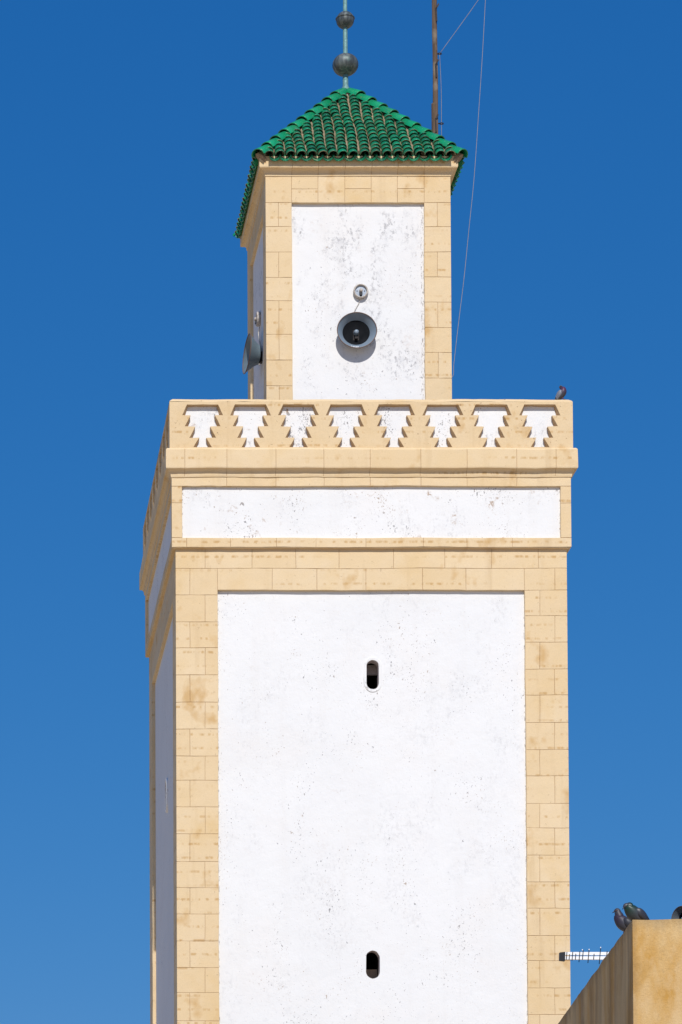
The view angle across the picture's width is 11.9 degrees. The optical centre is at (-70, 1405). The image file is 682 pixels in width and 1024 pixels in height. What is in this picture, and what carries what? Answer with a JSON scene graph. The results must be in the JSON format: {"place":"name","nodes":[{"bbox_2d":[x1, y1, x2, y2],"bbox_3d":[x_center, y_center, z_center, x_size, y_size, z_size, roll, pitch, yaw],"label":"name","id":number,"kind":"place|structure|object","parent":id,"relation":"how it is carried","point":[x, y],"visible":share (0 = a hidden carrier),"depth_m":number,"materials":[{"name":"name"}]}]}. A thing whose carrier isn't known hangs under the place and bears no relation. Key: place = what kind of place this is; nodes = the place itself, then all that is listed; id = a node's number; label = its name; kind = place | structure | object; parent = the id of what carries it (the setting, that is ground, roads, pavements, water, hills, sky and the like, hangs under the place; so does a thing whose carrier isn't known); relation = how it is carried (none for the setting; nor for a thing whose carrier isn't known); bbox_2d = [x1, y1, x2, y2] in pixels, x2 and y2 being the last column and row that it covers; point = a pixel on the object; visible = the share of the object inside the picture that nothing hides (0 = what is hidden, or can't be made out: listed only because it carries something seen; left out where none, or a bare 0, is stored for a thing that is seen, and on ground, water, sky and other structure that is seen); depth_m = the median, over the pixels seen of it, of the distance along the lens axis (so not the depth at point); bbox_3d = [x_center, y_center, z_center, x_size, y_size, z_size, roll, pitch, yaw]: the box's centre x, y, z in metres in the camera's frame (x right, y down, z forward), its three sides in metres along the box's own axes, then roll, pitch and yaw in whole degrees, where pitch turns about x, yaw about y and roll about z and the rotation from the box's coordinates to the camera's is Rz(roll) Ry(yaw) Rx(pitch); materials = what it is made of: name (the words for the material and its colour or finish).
{"place":"outdoors","nodes":[
{"label":"outdoors","id":0,"kind":"place"},
{"bbox_2d":[0,0,681,1023],"label":"sky","id":1,"kind":"structure","parent":0,"point":[130,130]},
{"bbox_2d":[558,919,681,1023],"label":"ochre building","id":2,"kind":"structure","parent":0,"point":[636,977],"depth_m":31.92,"materials":[{"name":"beige paint"}]},
{"bbox_2d":[559,947,608,963],"bbox_3d":[7.244,-4.685,35.148,0.758,0.661,0.077,0,-3,0],"label":"television aerial","id":3,"kind":"object","parent":2,"relation":"on","point":[562,957],"visible":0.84,"depth_m":35.13,"materials":[{"name":"metal"}]},
{"bbox_2d":[612,908,630,931],"bbox_3d":[7.108,-4.898,32.661,0.362,0.309,0.178,-1,-3,29],"label":"pigeon","id":4,"kind":"object","parent":2,"relation":"on","point":[622,921],"visible":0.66,"depth_m":32.65,"materials":[{"name":"grey"}]},
{"bbox_2d":[622,902,649,920],"bbox_3d":[7.109,-4.906,32.283,0.373,0.266,0.180,0,-3,0],"label":"pigeon","id":5,"kind":"object","parent":2,"relation":"on","point":[632,911],"visible":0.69,"depth_m":32.21,"materials":[{"name":"grey"}]},
{"bbox_2d":[671,906,681,918],"bbox_3d":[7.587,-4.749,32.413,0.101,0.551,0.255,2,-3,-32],"label":"pigeon","id":6,"kind":"object","parent":2,"relation":"on","point":[677,913],"visible":0.48,"depth_m":32.47,"materials":[{"name":"grey paint"}]},
{"label":"ground","id":7,"kind":"structure","parent":0,"visible":0},
{"bbox_2d":[139,0,577,1023],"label":"minaret","id":8,"kind":"object","parent":7,"relation":"on","point":[353,578],"visible":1,"depth_m":46.91,"materials":[{"name":"white paint"}]},
{"bbox_2d":[165,778,167,812],"bbox_3d":[3.626,-9.341,49.304,0.060,0.528,0.282,0,-2,0],"label":"slit window","id":9,"kind":"structure","parent":8,"relation":"in","point":[166,780],"depth_m":49.19,"materials":[{"name":"grey concrete"}]},
{"bbox_2d":[242,333,262,373],"bbox_3d":[4.972,-16.213,49.628,0.286,0.606,0.605,0,-3,0],"label":"horn loudspeaker","id":10,"kind":"object","parent":8,"relation":"attached to","point":[252,355],"visible":1,"depth_m":49.55,"materials":[{"name":"grey paint"}]},
{"bbox_2d":[258,326,261,364],"bbox_3d":[5.078,-16.354,49.695,0.054,0.671,0.200,0,-3,0],"label":"cable","id":11,"kind":"object","parent":10,"relation":"hanging from","point":[259,340],"visible":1,"depth_m":49.72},
{"bbox_2d":[254,311,260,326],"bbox_3d":[5.062,-16.841,49.906,0.098,0.226,0.226,0,-3,0],"label":"light fitting","id":12,"kind":"object","parent":8,"relation":"attached to","point":[257,319],"visible":1,"depth_m":49.83,"materials":[{"name":"white plastic"}]},
{"bbox_2d":[337,312,376,347],"bbox_3d":[6.417,-16.183,48.519,0.608,0.562,0.172,0,-3,0],"label":"horn loudspeaker","id":13,"kind":"object","parent":8,"relation":"attached to","point":[356,329],"visible":1,"depth_m":48.53,"materials":[{"name":"grey paint"}]},
{"bbox_2d":[353,284,367,298],"bbox_3d":[6.494,-16.821,48.583,0.226,0.226,0.098,0,-3,0],"label":"light fitting","id":14,"kind":"object","parent":8,"relation":"attached to","point":[360,291],"visible":1,"depth_m":48.59,"materials":[{"name":"white plastic"}]},
{"bbox_2d":[363,657,381,691],"bbox_3d":[6.442,-10.627,47.357,0.272,0.519,0.910,0,-2,0],"label":"slit window","id":15,"kind":"structure","parent":8,"relation":"in","point":[374,671],"depth_m":47.04,"materials":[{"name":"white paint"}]},
{"bbox_2d":[366,950,379,978],"bbox_3d":[6.420,-6.365,47.176,0.240,0.476,0.900,0,-2,0],"label":"slit window","id":16,"kind":"structure","parent":8,"relation":"in","point":[372,957],"depth_m":47.11,"materials":[{"name":"grey concrete"}]},
{"bbox_2d":[431,0,443,133],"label":"wooden pole","id":17,"kind":"object","parent":8,"relation":"on","point":[434,107],"visible":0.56,"depth_m":52.31,"materials":[{"name":"brown wood"}]},
{"bbox_2d":[439,55,441,134],"bbox_3d":[8.290,-20.576,52.295,0.032,2.822,0.008,0,-3,0],"label":"rope","id":18,"kind":"object","parent":17,"relation":"hanging from","point":[441,101],"visible":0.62,"depth_m":52.31,"materials":[{"name":"grey"}]},
{"bbox_2d":[439,1,477,53],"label":"rope","id":19,"kind":"object","parent":17,"relation":"hanging from","point":[458,27],"visible":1,"depth_m":52.37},
{"bbox_2d":[452,0,485,376],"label":"rope","id":20,"kind":"object","parent":17,"relation":"hanging from","point":[472,192],"visible":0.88,"depth_m":50.79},
{"bbox_2d":[555,385,566,399],"bbox_3d":[9.197,-14.762,47.086,0.132,0.302,0.216,2,-3,-41],"label":"pigeon","id":21,"kind":"object","parent":8,"relation":"on","point":[561,393],"visible":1,"depth_m":47.02,"materials":[{"name":"grey"}]}
]}

